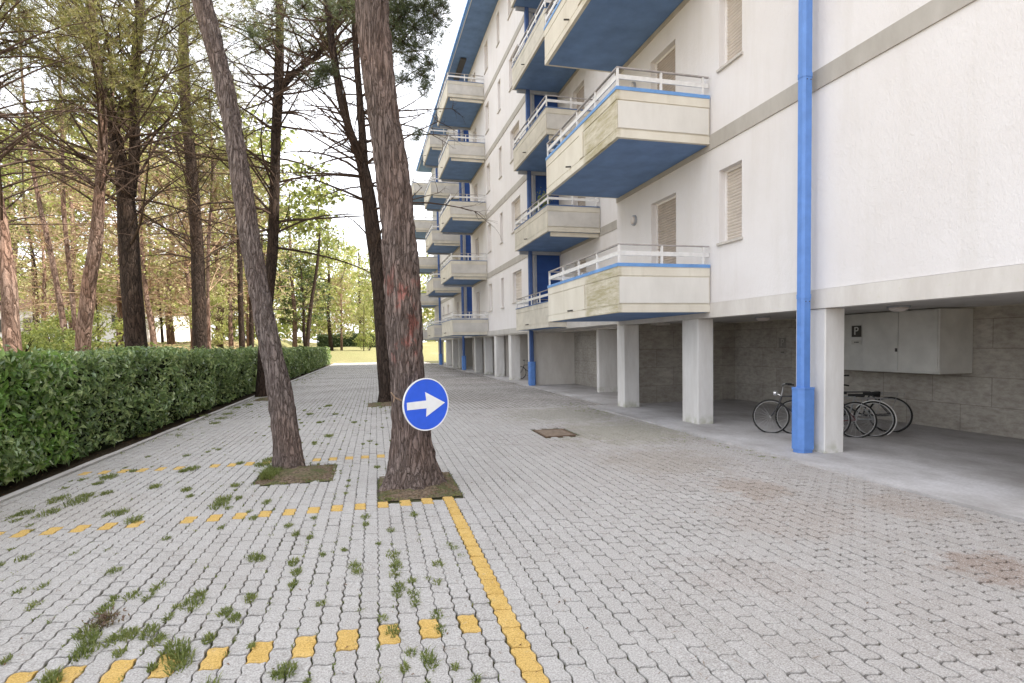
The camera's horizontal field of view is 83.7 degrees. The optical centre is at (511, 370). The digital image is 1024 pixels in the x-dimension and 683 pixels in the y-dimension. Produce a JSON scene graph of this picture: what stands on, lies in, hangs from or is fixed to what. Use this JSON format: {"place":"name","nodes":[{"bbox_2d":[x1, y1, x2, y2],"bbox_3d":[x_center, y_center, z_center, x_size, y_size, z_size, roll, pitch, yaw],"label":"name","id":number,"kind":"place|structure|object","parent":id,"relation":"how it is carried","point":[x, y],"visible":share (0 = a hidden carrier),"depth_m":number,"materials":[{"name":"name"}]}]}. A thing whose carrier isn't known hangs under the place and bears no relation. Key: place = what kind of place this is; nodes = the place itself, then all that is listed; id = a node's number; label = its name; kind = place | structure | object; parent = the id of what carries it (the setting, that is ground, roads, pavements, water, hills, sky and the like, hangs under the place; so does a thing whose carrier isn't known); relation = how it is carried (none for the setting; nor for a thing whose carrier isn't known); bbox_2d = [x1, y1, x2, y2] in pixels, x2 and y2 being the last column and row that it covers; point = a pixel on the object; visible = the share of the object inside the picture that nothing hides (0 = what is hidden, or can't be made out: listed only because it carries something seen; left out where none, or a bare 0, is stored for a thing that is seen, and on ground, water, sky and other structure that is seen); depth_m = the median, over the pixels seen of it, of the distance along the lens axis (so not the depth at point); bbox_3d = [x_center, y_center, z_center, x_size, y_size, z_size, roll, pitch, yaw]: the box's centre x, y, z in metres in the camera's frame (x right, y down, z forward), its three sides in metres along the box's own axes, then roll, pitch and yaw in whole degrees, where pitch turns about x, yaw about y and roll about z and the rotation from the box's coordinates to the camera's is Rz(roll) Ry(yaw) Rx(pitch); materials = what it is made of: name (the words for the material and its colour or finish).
{"place":"outdoors","nodes":[
{"label":"outdoors","id":0,"kind":"place"},
{"bbox_2d":[0,364,330,496],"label":"soil bed","id":1,"kind":"object","parent":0,"point":[31,479],"visible":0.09,"depth_m":9.00,"materials":[{"name":"brown soil"}]},
{"bbox_2d":[0,344,331,486],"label":"hedge","id":2,"kind":"object","parent":1,"relation":"on","point":[57,406],"visible":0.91,"depth_m":9.38,"materials":[{"name":"green plant"}]},
{"bbox_2d":[0,339,445,365],"bbox_3d":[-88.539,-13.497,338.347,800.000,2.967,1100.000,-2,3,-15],"label":"ground","id":3,"kind":"structure","parent":0,"point":[350,354],"depth_m":63.02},
{"bbox_2d":[0,330,49,351],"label":"shrub","id":4,"kind":"object","parent":3,"relation":"on","point":[30,338],"visible":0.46,"depth_m":17.20,"materials":[{"name":"green plant"}]},
{"bbox_2d":[0,112,77,333],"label":"pine tree","id":5,"kind":"object","parent":3,"relation":"on","point":[22,184],"visible":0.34,"depth_m":29.92,"materials":[{"name":"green plant"}]},
{"bbox_2d":[17,267,68,333],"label":"park tree","id":6,"kind":"object","parent":3,"relation":"on","point":[33,292],"visible":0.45,"depth_m":29.75,"materials":[{"name":"green plant"}]},
{"bbox_2d":[0,122,87,264],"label":"park tree","id":7,"kind":"object","parent":3,"relation":"on","point":[7,132],"visible":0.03,"depth_m":49.89,"materials":[{"name":"green plant"}]},
{"bbox_2d":[0,172,90,307],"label":"park tree","id":8,"kind":"object","parent":3,"relation":"on","point":[11,215],"visible":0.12,"depth_m":35.78,"materials":[{"name":"green plant"}]},
{"bbox_2d":[8,200,97,343],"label":"park tree","id":9,"kind":"object","parent":3,"relation":"on","point":[43,289],"visible":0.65,"depth_m":25.68,"materials":[{"name":"green plant"}]},
{"bbox_2d":[0,131,116,330],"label":"park tree","id":10,"kind":"object","parent":3,"relation":"on","point":[17,170],"visible":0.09,"depth_m":41.20,"materials":[{"name":"green plant"}]},
{"bbox_2d":[21,325,95,349],"bbox_3d":[-14.928,-0.862,18.449,2.274,1.188,2.208,-1,3,-9],"label":"shrub","id":11,"kind":"object","parent":3,"relation":"on","point":[53,332],"visible":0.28,"depth_m":17.93,"materials":[{"name":"green plant"}]},
{"bbox_2d":[20,310,123,349],"bbox_3d":[-18.318,-1.461,23.838,3.989,2.335,4.064,-1,3,2],"label":"shrub","id":12,"kind":"object","parent":3,"relation":"on","point":[52,321],"visible":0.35,"depth_m":23.55,"materials":[{"name":"green plant"}]},
{"bbox_2d":[1,6,145,339],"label":"pine tree","id":13,"kind":"object","parent":3,"relation":"on","point":[71,284],"visible":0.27,"depth_m":21.93,"materials":[{"name":"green plant"}]},
{"bbox_2d":[2,141,151,329],"bbox_3d":[-25.805,-6.946,33.723,8.011,12.390,8.204,0,3,21],"label":"park tree","id":14,"kind":"object","parent":3,"relation":"on","point":[71,205],"visible":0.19,"depth_m":33.43,"materials":[{"name":"green plant"}]},
{"bbox_2d":[0,2,157,345],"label":"pine tree","id":15,"kind":"object","parent":3,"relation":"on","point":[58,292],"visible":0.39,"depth_m":20.93,"materials":[{"name":"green plant"}]},
{"bbox_2d":[0,0,162,351],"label":"pine tree","id":16,"kind":"object","parent":3,"relation":"on","point":[10,320],"visible":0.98,"depth_m":11.83,"materials":[{"name":"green plant"}]},
{"bbox_2d":[48,206,116,317],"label":"park tree","id":17,"kind":"object","parent":3,"relation":"on","point":[85,258],"visible":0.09,"depth_m":46.36,"materials":[{"name":"green plant"}]},
{"bbox_2d":[76,263,117,347],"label":"park tree","id":18,"kind":"object","parent":3,"relation":"on","point":[105,300],"visible":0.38,"depth_m":27.94,"materials":[{"name":"green plant"}]},
{"bbox_2d":[38,332,163,351],"bbox_3d":[-12.604,-0.239,17.573,3.168,1.838,3.077,1,3,39],"label":"shrub","id":19,"kind":"object","parent":3,"relation":"on","point":[65,344],"visible":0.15,"depth_m":16.45,"materials":[{"name":"green plant"}]},
{"bbox_2d":[0,290,215,341],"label":"house","id":20,"kind":"structure","parent":3,"relation":"on","point":[184,334],"depth_m":49.36,"materials":[{"name":"white paint"}]},
{"bbox_2d":[22,317,31,331],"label":"window","id":21,"kind":"structure","parent":20,"relation":"in","point":[22,317],"depth_m":49.47,"materials":[{"name":"metal"}]},
{"bbox_2d":[111,314,115,329],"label":"window","id":22,"kind":"structure","parent":20,"relation":"in","point":[112,319],"depth_m":46.52,"materials":[{"name":"metal"}]},
{"bbox_2d":[64,49,162,345],"bbox_3d":[-20.534,-8.716,29.802,4.666,16.521,5.219,-2,3,-15],"label":"pine tree","id":23,"kind":"object","parent":3,"relation":"on","point":[119,311],"visible":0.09,"depth_m":29.85,"materials":[{"name":"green plant"}]},
{"bbox_2d":[0,0,229,352],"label":"pine tree","id":24,"kind":"object","parent":3,"relation":"on","point":[85,316],"visible":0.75,"depth_m":14.48,"materials":[{"name":"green plant"}]},
{"bbox_2d":[14,94,226,282],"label":"park tree","id":25,"kind":"object","parent":3,"relation":"on","point":[50,121],"visible":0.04,"depth_m":50.71,"materials":[{"name":"green plant"}]},
{"bbox_2d":[23,114,236,318],"bbox_3d":[-20.207,-7.008,29.940,9.024,12.961,8.586,1,3,40],"label":"park tree","id":26,"kind":"object","parent":3,"relation":"on","point":[51,200],"visible":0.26,"depth_m":28.64,"materials":[{"name":"green plant"}]},
{"bbox_2d":[83,115,189,347],"bbox_3d":[-18.287,-6.726,28.098,4.593,12.664,4.281,-3,4,-43],"label":"pine tree","id":27,"kind":"object","parent":3,"relation":"on","point":[151,325],"visible":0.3,"depth_m":27.94,"materials":[{"name":"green plant"}]},
{"bbox_2d":[0,0,275,347],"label":"pine tree","id":28,"kind":"object","parent":3,"relation":"on","point":[132,298],"visible":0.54,"depth_m":15.82,"materials":[{"name":"green plant"}]},
{"bbox_2d":[100,206,190,340],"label":"park tree","id":29,"kind":"object","parent":3,"relation":"on","point":[152,270],"visible":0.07,"depth_m":43.69,"materials":[{"name":"green plant"}]},
{"bbox_2d":[1,338,298,349],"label":"undergrowth","id":30,"kind":"object","parent":3,"relation":"on","point":[178,342],"visible":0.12,"depth_m":39.78,"materials":[{"name":"green plant"}]},
{"bbox_2d":[86,138,236,343],"bbox_3d":[-19.511,-7.020,32.801,7.927,12.218,8.119,-1,3,0],"label":"park tree","id":31,"kind":"object","parent":3,"relation":"on","point":[170,336],"visible":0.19,"depth_m":32.59,"materials":[{"name":"green plant"}]},
{"bbox_2d":[143,242,181,341],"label":"park tree","id":32,"kind":"object","parent":3,"relation":"on","point":[161,324],"visible":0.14,"depth_m":37.66,"materials":[{"name":"green plant"}]},
{"bbox_2d":[47,0,297,349],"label":"pine tree","id":33,"kind":"object","parent":3,"relation":"on","point":[199,315],"visible":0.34,"depth_m":22.81,"materials":[{"name":"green plant"}]},
{"bbox_2d":[64,55,302,333],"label":"park tree","id":34,"kind":"object","parent":3,"relation":"on","point":[268,138],"visible":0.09,"depth_m":50.93,"materials":[{"name":"green plant"}]},
{"bbox_2d":[139,187,240,349],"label":"park tree","id":35,"kind":"object","parent":3,"relation":"on","point":[187,283],"visible":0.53,"depth_m":29.42,"materials":[{"name":"green plant"}]},
{"bbox_2d":[140,49,258,348],"bbox_3d":[-12.783,-6.025,23.827,4.387,14.153,4.812,0,3,17],"label":"pine tree","id":36,"kind":"object","parent":3,"relation":"on","point":[209,238],"visible":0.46,"depth_m":23.94,"materials":[{"name":"green plant"}]},
{"bbox_2d":[185,269,230,346],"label":"park tree","id":37,"kind":"object","parent":3,"relation":"on","point":[220,331],"visible":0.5,"depth_m":28.04,"materials":[{"name":"green plant"}]},
{"bbox_2d":[175,215,245,320],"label":"park tree","id":38,"kind":"object","parent":3,"relation":"on","point":[223,275],"visible":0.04,"depth_m":59.47,"materials":[{"name":"green plant"}]},
{"bbox_2d":[190,148,246,331],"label":"pine tree","id":39,"kind":"object","parent":3,"relation":"on","point":[220,213],"visible":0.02,"depth_m":39.83,"materials":[{"name":"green plant"}]},
{"bbox_2d":[142,120,299,347],"bbox_3d":[-18.868,-8.179,35.685,10.377,14.716,9.873,-3,3,-37],"label":"park tree","id":40,"kind":"object","parent":3,"relation":"on","point":[235,305],"visible":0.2,"depth_m":35.51,"materials":[{"name":"green plant"}]},
{"bbox_2d":[0,241,444,342],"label":"wood","id":41,"kind":"object","parent":3,"relation":"on","point":[283,328],"visible":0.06,"depth_m":91.29,"materials":[{"name":"green plant"}]},
{"bbox_2d":[210,246,246,338],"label":"park tree","id":42,"kind":"object","parent":3,"relation":"on","point":[227,289],"visible":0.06,"depth_m":47.78,"materials":[{"name":"green plant"}]},
{"bbox_2d":[200,74,266,347],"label":"pine tree","id":43,"kind":"object","parent":3,"relation":"on","point":[241,313],"visible":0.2,"depth_m":31.88,"materials":[{"name":"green plant"}]},
{"bbox_2d":[203,134,263,348],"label":"pine tree","id":44,"kind":"object","parent":3,"relation":"on","point":[230,329],"visible":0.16,"depth_m":35.90,"materials":[{"name":"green plant"}]},
{"bbox_2d":[213,318,255,340],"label":"shrub","id":45,"kind":"object","parent":3,"relation":"on","point":[235,333],"visible":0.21,"depth_m":44.53,"materials":[{"name":"green plant"}]},
{"bbox_2d":[188,179,303,346],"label":"park tree","id":46,"kind":"object","parent":3,"relation":"on","point":[247,316],"visible":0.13,"depth_m":39.86,"materials":[{"name":"green plant"}]},
{"bbox_2d":[208,118,297,347],"bbox_3d":[-15.208,-7.403,33.943,5.082,15.746,4.576,-2,3,-15],"label":"pine tree","id":47,"kind":"object","parent":3,"relation":"on","point":[251,332],"visible":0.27,"depth_m":33.90,"materials":[{"name":"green plant"}]},
{"bbox_2d":[173,137,345,309],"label":"park tree","id":48,"kind":"object","parent":3,"relation":"on","point":[302,226],"visible":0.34,"depth_m":43.86,"materials":[{"name":"green plant"}]},
{"bbox_2d":[243,244,301,315],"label":"park tree","id":49,"kind":"object","parent":3,"relation":"on","point":[280,269],"visible":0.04,"depth_m":63.49,"materials":[{"name":"green plant"}]},
{"bbox_2d":[226,200,350,346],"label":"park tree","id":50,"kind":"object","parent":3,"relation":"on","point":[325,244],"visible":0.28,"depth_m":57.66,"materials":[{"name":"green plant"}]},
{"bbox_2d":[273,248,334,345],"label":"park tree","id":51,"kind":"object","parent":3,"relation":"on","point":[302,298],"visible":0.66,"depth_m":57.40,"materials":[{"name":"green plant"}]},
{"bbox_2d":[287,204,338,346],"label":"tree","id":52,"kind":"object","parent":3,"relation":"on","point":[308,320],"visible":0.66,"depth_m":55.88,"materials":[{"name":"green plant"}]},
{"bbox_2d":[290,221,366,350],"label":"park tree","id":53,"kind":"object","parent":3,"relation":"on","point":[330,291],"visible":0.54,"depth_m":66.42,"materials":[{"name":"green plant"}]},
{"bbox_2d":[314,270,363,349],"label":"park tree","id":54,"kind":"object","parent":3,"relation":"on","point":[343,314],"visible":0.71,"depth_m":67.80,"materials":[{"name":"green plant"}]},
{"bbox_2d":[316,332,375,347],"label":"hedge","id":55,"kind":"object","parent":3,"relation":"on","point":[322,340],"visible":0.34,"depth_m":72.79,"materials":[{"name":"green plant"}]},
{"bbox_2d":[330,240,374,332],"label":"park tree","id":56,"kind":"object","parent":3,"relation":"on","point":[359,286],"visible":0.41,"depth_m":78.84,"materials":[{"name":"green plant"}]},
{"bbox_2d":[355,298,372,350],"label":"park tree","id":57,"kind":"object","parent":3,"relation":"on","point":[360,312],"visible":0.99,"depth_m":66.82,"materials":[{"name":"green plant"}]},
{"bbox_2d":[353,332,374,350],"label":"shrub","id":58,"kind":"object","parent":3,"relation":"on","point":[359,343],"visible":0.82,"depth_m":67.68,"materials":[{"name":"green plant"}]},
{"bbox_2d":[355,271,374,330],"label":"park tree","id":59,"kind":"object","parent":3,"relation":"on","point":[369,289],"visible":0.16,"depth_m":78.09,"materials":[{"name":"green plant"}]},
{"bbox_2d":[0,0,466,342],"label":"sky","id":60,"kind":"structure","parent":0,"point":[357,238],"materials":[{"name":"white"}]},
{"bbox_2d":[0,373,787,682],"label":"joint grass","id":61,"kind":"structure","parent":0,"point":[269,471],"depth_m":3.67,"materials":[{"name":"green plant"}]},
{"bbox_2d":[0,361,1023,682],"bbox_3d":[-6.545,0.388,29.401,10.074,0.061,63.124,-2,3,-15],"label":"pavement","id":62,"kind":"structure","parent":0,"point":[716,524],"depth_m":4.21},
{"bbox_2d":[82,606,129,630],"bbox_3d":[-2.418,1.469,3.413,0.227,0.056,0.299,-4,4,-48],"label":"withered weed","id":63,"kind":"object","parent":62,"relation":"on","point":[104,617],"visible":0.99,"depth_m":3.39,"materials":[{"name":"brown plant"}]},
{"bbox_2d":[0,363,335,502],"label":"kerb","id":64,"kind":"structure","parent":62,"relation":"on","point":[51,479],"depth_m":8.35,"materials":[{"name":"concrete"}]},
{"bbox_2d":[254,397,267,400],"bbox_3d":[-7.714,0.880,18.106,0.783,0.076,1.076,-2,3,-15],"label":"tree pit","id":65,"kind":"object","parent":62,"relation":"on","point":[264,399],"visible":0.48,"depth_m":17.78,"materials":[{"name":"soil"}]},
{"bbox_2d":[147,0,417,396],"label":"pine tree","id":66,"kind":"object","parent":62,"relation":"on","point":[273,230],"visible":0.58,"depth_m":19.13,"materials":[{"name":"green plant"}]},
{"bbox_2d":[255,464,337,485],"bbox_3d":[-2.719,1.288,7.281,0.922,0.082,1.030,-2,3,-15],"label":"tree pit","id":67,"kind":"object","parent":62,"relation":"on","point":[308,472],"visible":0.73,"depth_m":7.07,"materials":[{"name":"soil"}]},
{"bbox_2d":[192,0,304,469],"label":"pine tree","id":68,"kind":"object","parent":67,"relation":"in","point":[287,452],"visible":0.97,"depth_m":7.44,"materials":[{"name":"brown plant"}]},
{"bbox_2d":[367,402,390,406],"bbox_3d":[-3.516,0.911,15.841,1.004,0.086,1.131,-2,3,-15],"label":"tree pit","id":69,"kind":"object","parent":62,"relation":"on","point":[379,404],"visible":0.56,"depth_m":15.56,"materials":[{"name":"soil"}]},
{"bbox_2d":[225,0,500,402],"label":"pine tree","id":70,"kind":"object","parent":69,"relation":"in","point":[400,25],"visible":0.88,"depth_m":15.66,"materials":[{"name":"green plant"}]},
{"bbox_2d":[379,472,461,501],"bbox_3d":[-1.085,1.292,6.591,0.886,0.081,1.209,-2,3,-15],"label":"tree pit","id":71,"kind":"object","parent":62,"relation":"on","point":[448,488],"visible":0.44,"depth_m":6.22,"materials":[{"name":"soil"}]},
{"bbox_2d":[355,0,447,492],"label":"pine tree","id":72,"kind":"object","parent":71,"relation":"in","point":[412,464],"visible":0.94,"depth_m":6.44,"materials":[{"name":"brown plant"}]},
{"bbox_2d":[402,378,448,430],"bbox_3d":[-0.941,0.368,6.231,0.574,0.574,0.048,-3,3,-39],"label":"arrow sign","id":73,"kind":"object","parent":72,"relation":"attached to","point":[425,404],"visible":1,"depth_m":6.21,"materials":[{"name":"blue metal"}]},
{"bbox_2d":[3,398,986,680],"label":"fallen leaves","id":74,"kind":"object","parent":62,"relation":"on","point":[373,568],"visible":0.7,"depth_m":4.58,"materials":[{"name":"brown plant"}]},
{"bbox_2d":[533,429,575,437],"bbox_3d":[0.759,1.126,10.285,0.560,0.028,0.790,-2,3,-13],"label":"drain cover","id":75,"kind":"object","parent":62,"relation":"on","point":[547,433],"visible":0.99,"depth_m":10.20,"materials":[{"name":"metal"}]},
{"bbox_2d":[432,363,1023,522],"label":"carport floor","id":76,"kind":"structure","parent":0,"point":[981,472],"depth_m":8.07,"materials":[{"name":"concrete"}]},
{"bbox_2d":[411,0,1023,452],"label":"apartment building","id":77,"kind":"structure","parent":76,"relation":"on","point":[807,176],"depth_m":9.97,"materials":[{"name":"white paint"}]},
{"bbox_2d":[484,47,487,74],"bbox_3d":[-1.227,-15.533,28.342,0.215,1.400,0.810,-2,3,-15],"label":"window","id":78,"kind":"structure","parent":77,"relation":"in","point":[487,47],"depth_m":28.62,"materials":[{"name":"white paint"}]},
{"bbox_2d":[485,105,488,134],"bbox_3d":[-1.176,-12.565,28.478,0.215,1.400,0.810,-2,3,-15],"label":"window","id":79,"kind":"structure","parent":77,"relation":"in","point":[488,105],"depth_m":28.77,"materials":[{"name":"white paint"}]},
{"bbox_2d":[486,166,489,194],"bbox_3d":[-1.125,-9.598,28.613,0.215,1.400,0.810,-2,3,-15],"label":"window","id":80,"kind":"structure","parent":77,"relation":"in","point":[489,166],"depth_m":28.95,"materials":[{"name":"white paint"}]},
{"bbox_2d":[510,124,518,163],"bbox_3d":[0.171,-9.434,23.657,0.215,1.320,1.460,-2,3,-15],"label":"window","id":81,"kind":"structure","parent":77,"relation":"in","point":[516,130],"depth_m":23.99,"materials":[{"name":"white paint"}]},
{"bbox_2d":[511,198,520,233],"bbox_3d":[0.222,-6.467,23.793,0.215,1.320,1.460,-2,3,-15],"label":"window","id":82,"kind":"structure","parent":77,"relation":"in","point":[517,204],"depth_m":24.11,"materials":[{"name":"white paint"}]},
{"bbox_2d":[512,271,521,303],"bbox_3d":[0.273,-3.499,23.928,0.215,1.320,1.460,-2,3,-15],"label":"window","id":83,"kind":"structure","parent":77,"relation":"in","point":[518,282],"depth_m":24.20,"materials":[{"name":"white paint"}]},
{"bbox_2d":[531,191,550,211],"bbox_3d":[1.072,-5.329,19.011,0.678,1.569,1.306,-2,3,-15],"label":"potted plant","id":84,"kind":"object","parent":77,"relation":"on","point":[545,203],"visible":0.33,"depth_m":18.96,"materials":[{"name":"green plant"}]},
{"bbox_2d":[576,84,583,109],"bbox_3d":[2.435,-8.695,19.780,0.050,2.200,1.100,-2,3,-15],"label":"door","id":85,"kind":"structure","parent":77,"relation":"in","point":[580,93],"depth_m":19.89,"materials":[{"name":"white paint"}]},
{"bbox_2d":[577,196,585,205],"bbox_3d":[2.486,-5.728,19.915,0.050,2.200,1.100,-2,3,-15],"label":"door","id":86,"kind":"structure","parent":77,"relation":"in","point":[579,203],"depth_m":20.10,"materials":[{"name":"white paint"}]},
{"bbox_2d":[580,259,585,274],"bbox_3d":[2.537,-2.760,20.051,0.050,2.200,1.100,-2,3,-15],"label":"door","id":87,"kind":"structure","parent":77,"relation":"in","point":[584,261],"depth_m":20.07,"materials":[{"name":"white paint"}]},
{"bbox_2d":[630,215,636,225],"bbox_3d":[2.760,-3.426,13.047,0.089,0.230,0.230,-2,3,-15],"label":"wall lamp","id":88,"kind":"object","parent":77,"relation":"attached to","point":[633,220],"visible":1,"depth_m":12.99,"materials":[{"name":"grey paint"}]},
{"bbox_2d":[656,45,674,91],"bbox_3d":[3.231,-5.399,11.776,0.050,2.260,1.000,-2,3,-15],"label":"door","id":89,"kind":"structure","parent":77,"relation":"in","point":[666,63],"depth_m":11.78,"materials":[{"name":"white paint"}]},
{"bbox_2d":[656,195,675,263],"bbox_3d":[3.282,-2.432,11.911,0.050,2.260,1.000,-2,3,-15],"label":"door","id":90,"kind":"structure","parent":77,"relation":"in","point":[665,210],"depth_m":11.98,"materials":[{"name":"white paint"}]},
{"bbox_2d":[716,163,742,245],"bbox_3d":[3.758,-2.820,9.713,0.215,1.300,0.680,-2,3,-15],"label":"window","id":91,"kind":"structure","parent":77,"relation":"in","point":[733,176],"depth_m":9.82,"materials":[{"name":"white paint"}]},
{"bbox_2d":[716,0,742,72],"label":"window","id":92,"kind":"structure","parent":77,"relation":"in","point":[733,8],"depth_m":9.71,"materials":[{"name":"white paint"}]},
{"bbox_2d":[755,316,770,320],"bbox_3d":[5.104,-1.049,11.638,0.300,0.089,0.300,-2,3,-15],"label":"ceiling lamp","id":93,"kind":"object","parent":77,"relation":"attached to","point":[764,318],"visible":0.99,"depth_m":11.54,"materials":[{"name":"grey paint"}]},
{"bbox_2d":[779,338,785,353],"bbox_3d":[6.431,-0.585,13.607,0.011,0.387,0.234,-2,3,-15],"label":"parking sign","id":94,"kind":"object","parent":77,"relation":"attached to","point":[782,342],"visible":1,"depth_m":13.60,"materials":[{"name":"metal"}]},
{"bbox_2d":[887,305,910,311],"bbox_3d":[5.764,-0.918,8.526,0.300,0.089,0.300,-2,3,-15],"label":"ceiling lamp","id":95,"kind":"object","parent":77,"relation":"attached to","point":[899,308],"visible":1,"depth_m":8.43,"materials":[{"name":"grey paint"}]},
{"bbox_2d":[844,308,972,373],"bbox_3d":[6.897,-0.523,10.401,0.735,1.060,2.340,-2,3,-15],"label":"meter cabinet","id":96,"kind":"object","parent":77,"relation":"attached to","point":[933,341],"visible":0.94,"depth_m":9.62,"materials":[{"name":"grey metal"}]},
{"bbox_2d":[851,325,860,343],"bbox_3d":[6.485,-0.668,10.773,0.011,0.353,0.213,-2,3,-15],"label":"parking sign","id":97,"kind":"object","parent":96,"relation":"attached to","point":[856,331],"visible":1,"depth_m":10.77,"materials":[{"name":"metal"}]},
{"bbox_2d":[752,383,850,433],"bbox_3d":[4.779,0.646,9.492,1.465,0.862,0.505,1,-3,30],"label":"bicycle","id":98,"kind":"object","parent":76,"relation":"on","point":[788,414],"visible":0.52,"depth_m":9.64,"materials":[{"name":"metal"}]},
{"bbox_2d":[775,391,876,437],"bbox_3d":[5.114,0.648,9.364,1.465,0.862,0.505,1,-5,30],"label":"bicycle","id":99,"kind":"object","parent":76,"relation":"on","point":[855,420],"visible":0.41,"depth_m":9.13,"materials":[{"name":"metal"}]},
{"bbox_2d":[843,394,896,436],"bbox_3d":[5.458,0.643,9.437,1.481,0.862,0.504,0,-8,29],"label":"bicycle","id":100,"kind":"object","parent":76,"relation":"on","point":[890,409],"visible":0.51,"depth_m":9.25,"materials":[{"name":"metal"}]},
{"bbox_2d":[843,375,912,431],"bbox_3d":[6.013,0.601,9.971,1.604,0.944,0.553,1,-21,31],"label":"bicycle","id":101,"kind":"object","parent":76,"relation":"on","point":[873,394],"visible":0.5,"depth_m":9.78,"materials":[{"name":"metal"}]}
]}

